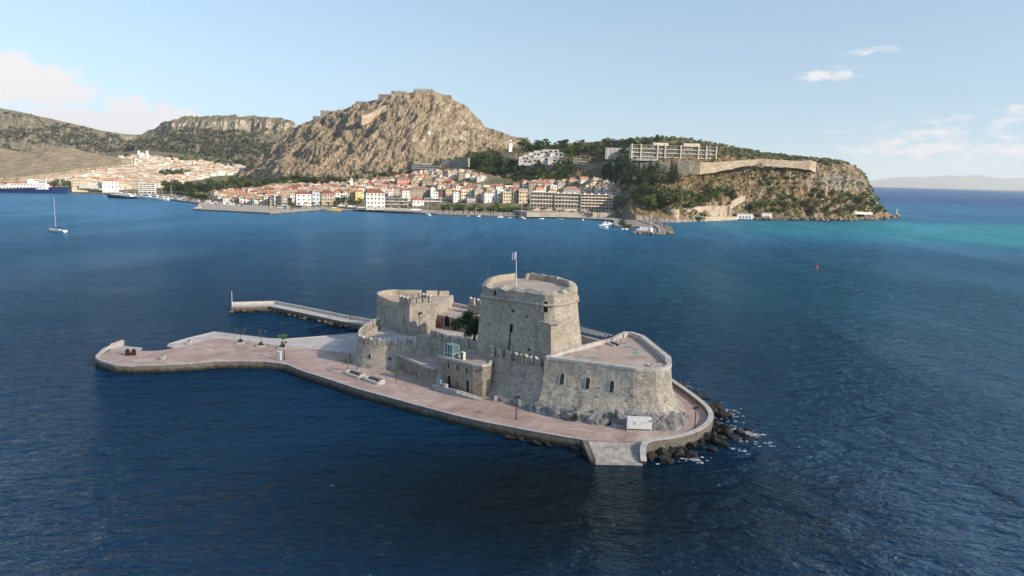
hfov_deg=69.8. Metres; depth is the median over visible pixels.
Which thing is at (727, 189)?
pine tree
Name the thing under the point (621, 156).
pine tree
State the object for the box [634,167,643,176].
evergreen tree
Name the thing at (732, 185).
scrub
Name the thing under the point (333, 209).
motor boat
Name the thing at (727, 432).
boulder
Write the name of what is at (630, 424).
door
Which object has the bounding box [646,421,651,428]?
door
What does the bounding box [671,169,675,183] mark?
cypress tree
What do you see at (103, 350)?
kerb
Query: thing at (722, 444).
boulder
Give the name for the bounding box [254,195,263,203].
house
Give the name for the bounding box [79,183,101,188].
harbour shed
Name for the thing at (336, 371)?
plinth
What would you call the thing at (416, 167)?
concrete block
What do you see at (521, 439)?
boulder
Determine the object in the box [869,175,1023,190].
mountain range
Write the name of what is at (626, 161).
evergreen tree
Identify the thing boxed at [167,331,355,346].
kerb
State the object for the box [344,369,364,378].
bench
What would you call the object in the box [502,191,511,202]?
house
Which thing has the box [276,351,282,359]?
cabinet
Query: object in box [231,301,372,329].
mole
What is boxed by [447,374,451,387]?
door
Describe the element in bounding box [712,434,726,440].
boulder
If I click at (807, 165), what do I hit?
rampart
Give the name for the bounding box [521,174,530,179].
pine tree
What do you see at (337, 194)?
house
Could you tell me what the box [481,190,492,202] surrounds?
house
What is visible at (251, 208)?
promenade pavement
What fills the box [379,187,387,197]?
house
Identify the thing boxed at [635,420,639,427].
door
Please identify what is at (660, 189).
leafy tree
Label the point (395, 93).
citadel wall
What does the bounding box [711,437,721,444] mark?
boulder
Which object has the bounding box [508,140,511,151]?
bell tower
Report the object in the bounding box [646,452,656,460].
boulder
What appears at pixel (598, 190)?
house
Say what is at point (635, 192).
evergreen tree
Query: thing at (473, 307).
wall
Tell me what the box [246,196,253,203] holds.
house
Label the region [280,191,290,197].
house
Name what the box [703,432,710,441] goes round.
boulder
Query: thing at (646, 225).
jetty
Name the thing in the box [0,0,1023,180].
sky
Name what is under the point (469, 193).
house
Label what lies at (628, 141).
evergreen tree
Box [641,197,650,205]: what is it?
poplar tree
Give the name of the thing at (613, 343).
stairwell
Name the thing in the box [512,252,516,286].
flagpole
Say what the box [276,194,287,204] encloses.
house
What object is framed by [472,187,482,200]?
house
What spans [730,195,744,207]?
stepped wall
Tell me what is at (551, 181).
house
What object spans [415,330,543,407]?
curtain wall
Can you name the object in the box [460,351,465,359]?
air conditioner
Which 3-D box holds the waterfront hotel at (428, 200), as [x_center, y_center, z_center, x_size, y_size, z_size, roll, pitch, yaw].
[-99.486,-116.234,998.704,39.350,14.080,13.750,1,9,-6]
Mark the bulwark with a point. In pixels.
(513, 156)
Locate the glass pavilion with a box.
[573,156,588,163]
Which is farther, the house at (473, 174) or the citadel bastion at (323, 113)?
the citadel bastion at (323, 113)
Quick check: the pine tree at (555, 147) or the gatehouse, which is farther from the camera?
the pine tree at (555, 147)
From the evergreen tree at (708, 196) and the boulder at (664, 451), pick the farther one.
the evergreen tree at (708, 196)
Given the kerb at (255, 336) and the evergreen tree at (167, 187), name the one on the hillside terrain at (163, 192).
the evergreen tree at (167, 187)
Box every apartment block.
[138,183,155,193]
[385,198,407,207]
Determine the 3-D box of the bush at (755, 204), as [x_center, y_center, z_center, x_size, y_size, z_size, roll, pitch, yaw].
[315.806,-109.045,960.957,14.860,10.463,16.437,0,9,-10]
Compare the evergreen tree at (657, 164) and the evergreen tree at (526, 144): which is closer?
the evergreen tree at (657, 164)
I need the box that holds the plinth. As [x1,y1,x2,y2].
[330,369,348,376]
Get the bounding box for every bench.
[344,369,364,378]
[362,375,384,384]
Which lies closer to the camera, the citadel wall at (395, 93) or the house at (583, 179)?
the house at (583, 179)
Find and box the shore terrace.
[694,216,737,220]
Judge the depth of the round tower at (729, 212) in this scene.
926.18 m
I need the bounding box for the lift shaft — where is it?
[445,342,459,357]
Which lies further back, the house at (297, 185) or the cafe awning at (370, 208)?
the house at (297, 185)
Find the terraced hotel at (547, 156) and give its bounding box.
[518,149,565,165]
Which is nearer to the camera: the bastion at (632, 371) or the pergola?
the bastion at (632, 371)
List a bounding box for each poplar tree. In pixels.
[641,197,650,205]
[649,194,656,208]
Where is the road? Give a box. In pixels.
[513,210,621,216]
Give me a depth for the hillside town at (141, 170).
1587.08 m
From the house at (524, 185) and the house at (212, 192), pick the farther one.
the house at (212, 192)
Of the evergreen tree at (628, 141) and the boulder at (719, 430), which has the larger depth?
the evergreen tree at (628, 141)
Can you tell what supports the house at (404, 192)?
on the town terrain at (491, 180)
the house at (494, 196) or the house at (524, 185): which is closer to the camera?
the house at (494, 196)
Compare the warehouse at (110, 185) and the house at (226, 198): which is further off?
the warehouse at (110, 185)
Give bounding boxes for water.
[0,187,1023,575]
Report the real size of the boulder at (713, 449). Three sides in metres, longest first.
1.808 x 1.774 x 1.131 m
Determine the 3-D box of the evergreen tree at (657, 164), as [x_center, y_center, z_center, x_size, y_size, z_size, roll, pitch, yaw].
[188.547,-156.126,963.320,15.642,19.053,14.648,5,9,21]
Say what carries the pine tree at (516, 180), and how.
on the town terrain at (491, 180)
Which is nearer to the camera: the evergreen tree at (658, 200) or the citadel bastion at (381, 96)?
the evergreen tree at (658, 200)
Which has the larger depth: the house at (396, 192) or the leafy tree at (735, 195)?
the house at (396, 192)
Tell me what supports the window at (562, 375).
in the bastion at (632, 371)
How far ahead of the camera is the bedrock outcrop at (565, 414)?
146.03 m
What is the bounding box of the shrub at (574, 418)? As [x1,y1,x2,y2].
[570,405,577,420]
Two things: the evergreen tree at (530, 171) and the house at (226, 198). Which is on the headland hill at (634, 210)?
the evergreen tree at (530, 171)
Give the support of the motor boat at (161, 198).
on the water
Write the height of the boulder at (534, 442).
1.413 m
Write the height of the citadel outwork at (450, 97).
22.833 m
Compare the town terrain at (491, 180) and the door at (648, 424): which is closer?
the door at (648, 424)
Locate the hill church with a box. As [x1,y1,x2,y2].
[137,150,149,158]
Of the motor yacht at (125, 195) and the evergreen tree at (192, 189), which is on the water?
the motor yacht at (125, 195)
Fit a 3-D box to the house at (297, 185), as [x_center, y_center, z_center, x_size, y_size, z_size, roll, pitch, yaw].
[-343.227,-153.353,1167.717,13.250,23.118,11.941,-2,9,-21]
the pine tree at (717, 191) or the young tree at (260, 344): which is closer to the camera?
the young tree at (260, 344)
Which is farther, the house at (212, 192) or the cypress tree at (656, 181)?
the house at (212, 192)
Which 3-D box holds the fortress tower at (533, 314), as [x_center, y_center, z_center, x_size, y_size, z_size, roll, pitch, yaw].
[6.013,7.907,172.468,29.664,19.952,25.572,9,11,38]
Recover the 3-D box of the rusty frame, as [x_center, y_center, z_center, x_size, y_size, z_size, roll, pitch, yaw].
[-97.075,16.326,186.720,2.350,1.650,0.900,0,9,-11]
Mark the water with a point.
(864, 379)
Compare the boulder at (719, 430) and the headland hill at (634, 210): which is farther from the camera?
the headland hill at (634, 210)
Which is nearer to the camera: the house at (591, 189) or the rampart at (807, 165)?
the house at (591, 189)
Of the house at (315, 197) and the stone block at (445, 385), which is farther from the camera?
the house at (315, 197)
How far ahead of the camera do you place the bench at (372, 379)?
168.92 m
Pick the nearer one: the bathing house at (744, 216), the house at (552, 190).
the bathing house at (744, 216)
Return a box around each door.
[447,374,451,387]
[465,379,470,391]
[542,300,548,311]
[628,420,634,427]
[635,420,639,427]
[640,421,645,428]
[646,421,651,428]
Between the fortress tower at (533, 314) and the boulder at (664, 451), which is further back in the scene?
the fortress tower at (533, 314)
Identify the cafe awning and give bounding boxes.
[366,207,375,210]
[385,208,396,211]
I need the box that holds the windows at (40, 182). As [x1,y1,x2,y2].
[0,182,44,187]
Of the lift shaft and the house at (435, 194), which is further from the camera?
the house at (435, 194)
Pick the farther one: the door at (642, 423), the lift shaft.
the lift shaft
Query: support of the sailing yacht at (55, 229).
on the water
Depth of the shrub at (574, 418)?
145.33 m
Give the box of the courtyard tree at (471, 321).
[450,311,479,340]
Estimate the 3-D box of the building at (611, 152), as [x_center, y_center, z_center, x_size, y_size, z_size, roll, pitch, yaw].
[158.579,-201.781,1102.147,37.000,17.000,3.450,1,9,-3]
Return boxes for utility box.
[436,378,443,386]
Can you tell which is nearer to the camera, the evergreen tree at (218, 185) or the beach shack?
the beach shack
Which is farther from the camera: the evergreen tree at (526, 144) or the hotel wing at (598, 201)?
the evergreen tree at (526, 144)
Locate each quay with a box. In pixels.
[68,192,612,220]
[95,347,625,448]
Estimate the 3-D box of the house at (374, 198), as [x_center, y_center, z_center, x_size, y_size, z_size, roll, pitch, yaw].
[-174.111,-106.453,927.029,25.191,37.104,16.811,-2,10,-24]
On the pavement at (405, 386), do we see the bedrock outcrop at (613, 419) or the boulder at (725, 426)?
the bedrock outcrop at (613, 419)
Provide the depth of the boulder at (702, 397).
168.55 m
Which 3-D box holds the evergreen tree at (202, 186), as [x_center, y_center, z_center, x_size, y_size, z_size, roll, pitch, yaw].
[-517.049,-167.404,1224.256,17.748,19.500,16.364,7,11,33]
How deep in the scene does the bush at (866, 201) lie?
1046.77 m
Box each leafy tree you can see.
[249,181,260,187]
[654,186,663,192]
[659,186,692,208]
[682,195,696,208]
[731,192,738,198]
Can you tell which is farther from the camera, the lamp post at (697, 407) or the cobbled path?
the cobbled path
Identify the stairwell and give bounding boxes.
[599,334,620,345]
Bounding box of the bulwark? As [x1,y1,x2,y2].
[503,153,516,160]
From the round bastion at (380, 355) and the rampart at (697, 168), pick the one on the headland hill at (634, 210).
the rampart at (697, 168)
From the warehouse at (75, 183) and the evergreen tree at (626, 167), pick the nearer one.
the evergreen tree at (626, 167)
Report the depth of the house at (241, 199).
981.54 m
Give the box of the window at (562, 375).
[559,372,564,383]
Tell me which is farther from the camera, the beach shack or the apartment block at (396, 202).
the apartment block at (396, 202)
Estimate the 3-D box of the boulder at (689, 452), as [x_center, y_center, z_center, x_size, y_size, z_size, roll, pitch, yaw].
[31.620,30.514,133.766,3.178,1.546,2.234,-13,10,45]
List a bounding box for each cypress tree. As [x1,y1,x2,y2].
[640,181,645,202]
[654,172,657,185]
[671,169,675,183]
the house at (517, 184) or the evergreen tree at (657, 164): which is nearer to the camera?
the evergreen tree at (657, 164)
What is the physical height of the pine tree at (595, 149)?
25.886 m
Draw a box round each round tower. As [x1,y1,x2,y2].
[666,209,678,218]
[725,204,731,216]
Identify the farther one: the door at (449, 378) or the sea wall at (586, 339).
the sea wall at (586, 339)
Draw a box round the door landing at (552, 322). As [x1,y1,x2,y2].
[544,321,561,324]
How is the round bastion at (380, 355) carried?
on the pavement at (405, 386)
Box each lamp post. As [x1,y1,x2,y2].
[513,395,519,419]
[693,406,698,428]
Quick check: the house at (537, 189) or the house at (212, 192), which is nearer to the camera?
the house at (537, 189)
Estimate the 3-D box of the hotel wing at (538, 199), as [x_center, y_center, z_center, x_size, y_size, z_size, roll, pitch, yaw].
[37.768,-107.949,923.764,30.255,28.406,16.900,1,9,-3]
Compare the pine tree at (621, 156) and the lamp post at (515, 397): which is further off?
the pine tree at (621, 156)
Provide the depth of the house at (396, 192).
1028.42 m
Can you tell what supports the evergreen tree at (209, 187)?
on the hillside terrain at (163, 192)
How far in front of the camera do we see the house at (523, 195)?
968.34 m
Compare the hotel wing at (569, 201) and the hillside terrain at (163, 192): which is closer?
the hotel wing at (569, 201)
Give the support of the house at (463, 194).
on the town terrain at (491, 180)
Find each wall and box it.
[360,95,394,125]
[391,91,408,95]
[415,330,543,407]
[468,297,480,314]
[581,335,598,343]
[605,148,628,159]
[640,379,713,464]
[682,206,727,216]
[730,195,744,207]
[854,211,872,214]
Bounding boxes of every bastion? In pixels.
[320,110,331,118]
[352,317,414,369]
[376,289,453,331]
[378,94,391,100]
[538,331,685,427]
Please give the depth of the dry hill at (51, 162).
1703.33 m
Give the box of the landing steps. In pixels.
[582,440,642,465]
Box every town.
[0,155,245,188]
[219,169,617,197]
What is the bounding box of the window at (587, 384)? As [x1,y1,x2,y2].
[584,377,590,388]
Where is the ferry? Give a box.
[0,176,69,192]
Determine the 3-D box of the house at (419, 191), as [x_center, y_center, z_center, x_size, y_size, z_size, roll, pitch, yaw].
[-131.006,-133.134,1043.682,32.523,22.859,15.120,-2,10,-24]
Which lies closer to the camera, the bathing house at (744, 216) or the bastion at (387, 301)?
the bastion at (387, 301)
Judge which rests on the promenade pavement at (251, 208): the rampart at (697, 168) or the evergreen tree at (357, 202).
the evergreen tree at (357, 202)
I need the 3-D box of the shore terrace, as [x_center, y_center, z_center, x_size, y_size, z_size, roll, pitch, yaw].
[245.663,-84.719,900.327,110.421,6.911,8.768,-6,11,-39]
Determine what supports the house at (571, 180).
on the town terrain at (491, 180)
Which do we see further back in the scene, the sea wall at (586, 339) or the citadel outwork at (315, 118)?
the citadel outwork at (315, 118)
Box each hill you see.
[0,108,136,153]
[0,147,130,181]
[134,114,295,165]
[238,91,532,183]
[463,138,898,222]
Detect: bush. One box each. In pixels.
[747,201,758,207]
[863,199,872,204]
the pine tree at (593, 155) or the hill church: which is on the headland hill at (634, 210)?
the pine tree at (593, 155)
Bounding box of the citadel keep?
[413,88,434,91]
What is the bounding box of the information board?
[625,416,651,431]
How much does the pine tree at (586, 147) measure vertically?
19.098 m
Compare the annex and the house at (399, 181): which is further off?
the house at (399, 181)
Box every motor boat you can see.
[140,194,151,198]
[149,195,158,199]
[155,196,168,199]
[327,207,341,210]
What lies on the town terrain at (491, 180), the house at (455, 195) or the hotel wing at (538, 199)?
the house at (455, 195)
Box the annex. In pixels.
[396,353,436,383]
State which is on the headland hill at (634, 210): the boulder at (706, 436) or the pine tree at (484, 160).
the pine tree at (484, 160)
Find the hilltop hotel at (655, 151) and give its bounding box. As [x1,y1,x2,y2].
[629,143,717,161]
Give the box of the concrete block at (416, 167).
[412,163,440,170]
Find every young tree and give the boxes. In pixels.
[234,327,245,343]
[254,330,266,346]
[277,334,287,348]
[343,358,353,364]
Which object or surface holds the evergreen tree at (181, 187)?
on the hillside terrain at (163, 192)
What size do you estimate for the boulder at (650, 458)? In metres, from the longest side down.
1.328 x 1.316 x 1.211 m
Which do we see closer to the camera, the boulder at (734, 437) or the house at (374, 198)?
the boulder at (734, 437)
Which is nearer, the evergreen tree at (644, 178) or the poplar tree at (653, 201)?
the poplar tree at (653, 201)
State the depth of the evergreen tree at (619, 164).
993.11 m
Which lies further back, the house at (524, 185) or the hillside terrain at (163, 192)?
the hillside terrain at (163, 192)
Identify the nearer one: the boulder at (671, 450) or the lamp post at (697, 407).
the boulder at (671, 450)
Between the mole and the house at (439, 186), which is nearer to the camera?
the mole
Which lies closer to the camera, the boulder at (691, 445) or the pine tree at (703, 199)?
the boulder at (691, 445)
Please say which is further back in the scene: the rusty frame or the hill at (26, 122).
the hill at (26, 122)
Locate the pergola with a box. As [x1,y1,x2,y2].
[580,327,612,344]
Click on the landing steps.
(607, 453)
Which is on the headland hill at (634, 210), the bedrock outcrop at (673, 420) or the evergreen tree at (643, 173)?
the evergreen tree at (643, 173)
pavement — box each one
[81,192,628,219]
[98,338,707,442]
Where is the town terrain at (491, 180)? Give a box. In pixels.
[191,168,613,211]
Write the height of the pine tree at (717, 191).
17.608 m
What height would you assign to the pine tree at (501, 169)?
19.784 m
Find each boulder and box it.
[505,434,515,439]
[516,437,523,441]
[532,440,542,445]
[571,445,579,452]
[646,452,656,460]
[647,456,653,461]
[658,447,671,457]
[659,456,674,463]
[667,448,676,453]
[672,448,685,456]
[675,446,687,451]
[682,450,692,457]
[686,442,695,448]
[692,451,697,457]
[697,392,709,399]
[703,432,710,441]
[708,446,716,451]
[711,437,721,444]
[712,403,721,408]
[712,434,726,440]
[715,427,722,433]
[716,412,731,417]
[718,423,731,429]
[718,441,729,447]
[721,429,730,435]
[728,434,739,440]
[736,430,746,435]
[742,436,753,440]
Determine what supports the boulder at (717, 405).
in the water
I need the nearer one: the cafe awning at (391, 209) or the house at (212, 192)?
the cafe awning at (391, 209)
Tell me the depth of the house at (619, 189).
949.01 m
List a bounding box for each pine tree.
[481,158,488,167]
[498,166,507,177]
[513,176,520,181]
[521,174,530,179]
[553,142,561,149]
[562,148,574,162]
[580,145,589,153]
[587,151,596,161]
[591,147,602,161]
[613,154,623,161]
[622,146,628,153]
[648,185,657,194]
[697,194,711,205]
[706,188,715,194]
[712,188,719,199]
[722,186,730,192]
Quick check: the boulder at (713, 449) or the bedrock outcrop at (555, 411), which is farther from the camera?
the bedrock outcrop at (555, 411)
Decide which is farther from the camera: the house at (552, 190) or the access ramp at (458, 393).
the house at (552, 190)
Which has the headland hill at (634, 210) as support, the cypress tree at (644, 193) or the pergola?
the cypress tree at (644, 193)
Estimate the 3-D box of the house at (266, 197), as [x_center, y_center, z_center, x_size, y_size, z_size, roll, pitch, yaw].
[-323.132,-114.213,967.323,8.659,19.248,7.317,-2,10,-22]
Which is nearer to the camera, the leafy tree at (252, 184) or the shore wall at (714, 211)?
the shore wall at (714, 211)
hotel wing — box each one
[529,191,554,210]
[554,192,580,210]
[580,193,612,210]
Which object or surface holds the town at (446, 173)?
on the town terrain at (491, 180)
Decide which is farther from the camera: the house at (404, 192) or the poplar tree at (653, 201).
the house at (404, 192)
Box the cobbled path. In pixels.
[169,332,357,353]
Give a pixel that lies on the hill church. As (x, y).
(142, 154)
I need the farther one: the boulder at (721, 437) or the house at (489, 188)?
the house at (489, 188)
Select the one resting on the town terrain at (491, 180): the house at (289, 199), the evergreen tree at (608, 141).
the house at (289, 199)
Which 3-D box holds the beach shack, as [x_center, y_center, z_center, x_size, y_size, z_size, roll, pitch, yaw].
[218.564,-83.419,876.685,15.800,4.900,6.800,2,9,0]
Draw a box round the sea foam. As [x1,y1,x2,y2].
[657,386,775,464]
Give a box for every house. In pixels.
[210,189,219,194]
[222,195,233,201]
[239,195,246,202]
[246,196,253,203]
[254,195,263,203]
[263,194,268,203]
[268,197,291,204]
[269,195,276,204]
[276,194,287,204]
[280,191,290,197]
[292,184,300,187]
[294,191,310,205]
[312,192,319,204]
[320,190,335,204]
[334,191,339,202]
[340,193,347,203]
[348,189,353,202]
[354,190,362,201]
[364,189,384,208]
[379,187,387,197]
[393,187,401,197]
[395,177,409,185]
[400,188,410,200]
[408,186,429,198]
[410,197,423,205]
[420,179,432,187]
[431,190,437,197]
[436,183,444,188]
[437,189,444,196]
[444,179,454,183]
[444,187,452,198]
[451,169,457,174]
[452,190,459,202]
[454,184,460,189]
[457,171,464,179]
[459,190,467,201]
[464,198,478,202]
[467,189,472,197]
[470,172,478,180]
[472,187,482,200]
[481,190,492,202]
[485,186,494,190]
[490,191,495,201]
[493,184,502,188]
[495,189,503,201]
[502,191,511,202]
[511,182,521,188]
[511,188,517,202]
[518,188,527,202]
[521,180,527,188]
[528,180,550,193]
[533,187,545,191]
[547,179,554,184]
[547,188,556,192]
[549,185,556,189]
[555,180,567,188]
[562,186,579,193]
[567,177,576,184]
[578,176,588,183]
[579,185,584,193]
[589,186,593,193]
[595,187,601,193]
[607,188,615,199]
[614,187,622,194]
[736,213,752,218]
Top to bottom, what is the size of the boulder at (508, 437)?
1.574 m
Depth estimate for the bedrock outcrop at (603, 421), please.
143.81 m
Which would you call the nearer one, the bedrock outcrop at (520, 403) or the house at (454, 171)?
the bedrock outcrop at (520, 403)
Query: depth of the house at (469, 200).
977.23 m
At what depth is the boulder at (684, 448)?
134.58 m
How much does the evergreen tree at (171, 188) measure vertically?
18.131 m
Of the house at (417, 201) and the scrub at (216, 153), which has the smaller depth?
the house at (417, 201)
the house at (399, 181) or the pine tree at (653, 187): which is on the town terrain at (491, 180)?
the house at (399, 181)
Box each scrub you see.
[0,111,134,153]
[131,126,275,164]
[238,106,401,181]
[466,135,849,164]
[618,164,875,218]
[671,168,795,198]
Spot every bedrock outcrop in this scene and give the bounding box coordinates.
[492,395,508,402]
[506,399,524,407]
[524,401,543,413]
[544,405,561,418]
[560,408,582,420]
[582,410,602,424]
[599,416,606,424]
[603,412,615,423]
[615,408,636,426]
[636,412,665,430]
[657,411,685,430]
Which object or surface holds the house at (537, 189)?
on the town terrain at (491, 180)
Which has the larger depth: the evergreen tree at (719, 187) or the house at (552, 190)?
the house at (552, 190)
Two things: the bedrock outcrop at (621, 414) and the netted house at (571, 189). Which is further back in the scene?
the netted house at (571, 189)
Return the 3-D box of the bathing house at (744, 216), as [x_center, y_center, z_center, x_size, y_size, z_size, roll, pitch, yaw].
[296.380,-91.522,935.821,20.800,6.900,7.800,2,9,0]
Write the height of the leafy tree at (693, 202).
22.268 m
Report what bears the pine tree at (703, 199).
on the headland hill at (634, 210)
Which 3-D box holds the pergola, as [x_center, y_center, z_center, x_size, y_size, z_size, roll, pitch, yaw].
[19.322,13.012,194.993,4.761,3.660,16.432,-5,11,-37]
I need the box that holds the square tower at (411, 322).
[398,293,435,335]
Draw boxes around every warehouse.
[71,179,90,192]
[101,179,118,191]
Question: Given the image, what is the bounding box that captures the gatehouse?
[437,352,492,396]
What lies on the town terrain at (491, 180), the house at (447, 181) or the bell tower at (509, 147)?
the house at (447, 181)
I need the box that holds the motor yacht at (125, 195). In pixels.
[106,193,136,198]
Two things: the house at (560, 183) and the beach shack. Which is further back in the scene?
the house at (560, 183)
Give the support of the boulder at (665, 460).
in the water
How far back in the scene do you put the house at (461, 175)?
1109.21 m
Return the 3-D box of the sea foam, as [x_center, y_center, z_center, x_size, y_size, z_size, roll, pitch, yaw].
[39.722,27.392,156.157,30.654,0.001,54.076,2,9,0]
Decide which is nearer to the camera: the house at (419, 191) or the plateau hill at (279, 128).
the house at (419, 191)
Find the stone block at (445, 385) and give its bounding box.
[442,383,448,387]
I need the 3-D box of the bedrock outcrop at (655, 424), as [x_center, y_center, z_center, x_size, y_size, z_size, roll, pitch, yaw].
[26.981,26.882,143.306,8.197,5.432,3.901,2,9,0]
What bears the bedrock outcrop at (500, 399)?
on the pavement at (405, 386)
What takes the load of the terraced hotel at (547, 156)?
on the headland hill at (634, 210)
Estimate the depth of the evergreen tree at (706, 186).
927.15 m
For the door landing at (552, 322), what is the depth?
155.70 m
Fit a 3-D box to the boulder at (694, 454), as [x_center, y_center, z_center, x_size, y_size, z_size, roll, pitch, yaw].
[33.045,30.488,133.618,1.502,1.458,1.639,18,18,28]
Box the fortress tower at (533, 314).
[476,273,581,364]
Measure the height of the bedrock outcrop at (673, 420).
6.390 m
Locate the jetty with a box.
[613,220,667,234]
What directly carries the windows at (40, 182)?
in the ferry
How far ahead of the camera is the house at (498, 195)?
979.04 m
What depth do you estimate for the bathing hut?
944.50 m
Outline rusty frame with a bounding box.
[125,348,135,355]
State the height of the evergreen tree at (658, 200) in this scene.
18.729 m
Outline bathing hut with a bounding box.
[760,213,772,217]
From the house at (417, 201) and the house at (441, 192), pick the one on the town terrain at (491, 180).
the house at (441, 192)
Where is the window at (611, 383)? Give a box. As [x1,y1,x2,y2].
[608,380,614,391]
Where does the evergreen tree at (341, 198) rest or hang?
on the promenade pavement at (251, 208)
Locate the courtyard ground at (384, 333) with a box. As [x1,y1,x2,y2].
[368,324,582,348]
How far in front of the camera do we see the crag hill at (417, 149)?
1449.78 m
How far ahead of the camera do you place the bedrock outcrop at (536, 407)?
150.65 m
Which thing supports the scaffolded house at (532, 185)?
on the town terrain at (491, 180)
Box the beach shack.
[693,216,701,220]
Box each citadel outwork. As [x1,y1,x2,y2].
[313,116,319,121]
[442,95,452,102]
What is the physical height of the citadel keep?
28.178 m
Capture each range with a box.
[437,302,479,331]
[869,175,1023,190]
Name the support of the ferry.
on the water
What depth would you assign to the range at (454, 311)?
209.81 m
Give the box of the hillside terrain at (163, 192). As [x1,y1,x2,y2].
[68,150,257,194]
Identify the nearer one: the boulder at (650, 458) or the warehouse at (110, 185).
the boulder at (650, 458)
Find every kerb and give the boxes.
[95,344,134,366]
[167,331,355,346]
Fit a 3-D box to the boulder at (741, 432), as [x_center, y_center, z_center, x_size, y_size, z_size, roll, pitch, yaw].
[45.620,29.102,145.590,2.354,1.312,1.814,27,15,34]
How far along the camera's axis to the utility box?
164.27 m
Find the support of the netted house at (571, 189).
on the town terrain at (491, 180)
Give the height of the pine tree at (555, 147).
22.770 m
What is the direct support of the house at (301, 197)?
on the promenade pavement at (251, 208)
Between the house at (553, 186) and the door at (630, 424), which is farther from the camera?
the house at (553, 186)
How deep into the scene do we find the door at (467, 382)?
161.29 m
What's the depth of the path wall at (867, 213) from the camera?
1017.25 m
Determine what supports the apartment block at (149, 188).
on the promenade pavement at (251, 208)
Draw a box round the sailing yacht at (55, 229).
[49,199,67,231]
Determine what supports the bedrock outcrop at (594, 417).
on the pavement at (405, 386)
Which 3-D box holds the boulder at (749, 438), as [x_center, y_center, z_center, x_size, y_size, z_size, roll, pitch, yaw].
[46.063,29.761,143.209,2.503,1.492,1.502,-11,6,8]
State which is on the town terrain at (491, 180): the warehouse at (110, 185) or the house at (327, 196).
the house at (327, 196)
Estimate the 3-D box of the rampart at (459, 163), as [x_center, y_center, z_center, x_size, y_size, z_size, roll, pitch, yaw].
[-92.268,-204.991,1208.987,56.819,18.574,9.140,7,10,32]
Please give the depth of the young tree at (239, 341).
202.31 m
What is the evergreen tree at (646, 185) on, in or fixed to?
on the headland hill at (634, 210)
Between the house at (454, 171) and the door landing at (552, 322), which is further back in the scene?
the house at (454, 171)
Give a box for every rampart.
[441,158,469,167]
[516,164,601,172]
[602,160,689,175]
[689,158,762,174]
[761,159,816,171]
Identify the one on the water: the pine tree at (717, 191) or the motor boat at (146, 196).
the motor boat at (146, 196)
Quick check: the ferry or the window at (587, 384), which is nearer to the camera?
the window at (587, 384)
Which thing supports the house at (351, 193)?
on the town terrain at (491, 180)
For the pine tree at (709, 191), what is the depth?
914.05 m
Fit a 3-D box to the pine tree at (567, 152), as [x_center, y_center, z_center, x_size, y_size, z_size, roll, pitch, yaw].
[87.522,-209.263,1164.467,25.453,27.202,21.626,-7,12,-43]
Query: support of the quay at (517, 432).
in the water
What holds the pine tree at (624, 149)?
on the headland hill at (634, 210)
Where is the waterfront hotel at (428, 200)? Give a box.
[424,198,451,202]
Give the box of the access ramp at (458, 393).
[432,385,483,400]
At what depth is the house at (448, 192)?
996.92 m
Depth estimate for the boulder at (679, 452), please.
133.15 m
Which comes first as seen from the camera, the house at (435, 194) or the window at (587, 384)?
the window at (587, 384)
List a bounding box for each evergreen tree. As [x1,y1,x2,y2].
[162,182,172,193]
[167,184,176,191]
[177,184,188,191]
[188,187,196,192]
[198,182,207,191]
[202,182,212,191]
[214,182,223,189]
[335,196,346,204]
[345,197,353,204]
[353,198,362,206]
[523,140,529,150]
[526,167,535,174]
[602,162,611,169]
[603,137,613,145]
[616,161,624,176]
[619,218,631,231]
[621,164,636,174]
[623,138,637,145]
[623,158,634,167]
[628,186,644,201]
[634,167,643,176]
[638,136,650,144]
[639,171,647,179]
[639,174,649,184]
[639,182,649,191]
[649,162,660,171]
[653,194,666,207]
[658,172,668,183]
[703,182,712,190]
[705,194,712,205]
[715,184,724,191]
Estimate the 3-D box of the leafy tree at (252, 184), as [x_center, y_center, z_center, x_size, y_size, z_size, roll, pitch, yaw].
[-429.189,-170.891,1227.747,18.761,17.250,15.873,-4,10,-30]
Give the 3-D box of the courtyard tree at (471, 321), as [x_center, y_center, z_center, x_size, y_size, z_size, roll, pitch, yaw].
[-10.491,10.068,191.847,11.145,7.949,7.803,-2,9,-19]
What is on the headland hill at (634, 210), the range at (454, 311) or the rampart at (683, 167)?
the rampart at (683, 167)
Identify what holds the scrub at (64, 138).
on the hill at (26, 122)
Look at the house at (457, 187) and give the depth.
1008.69 m

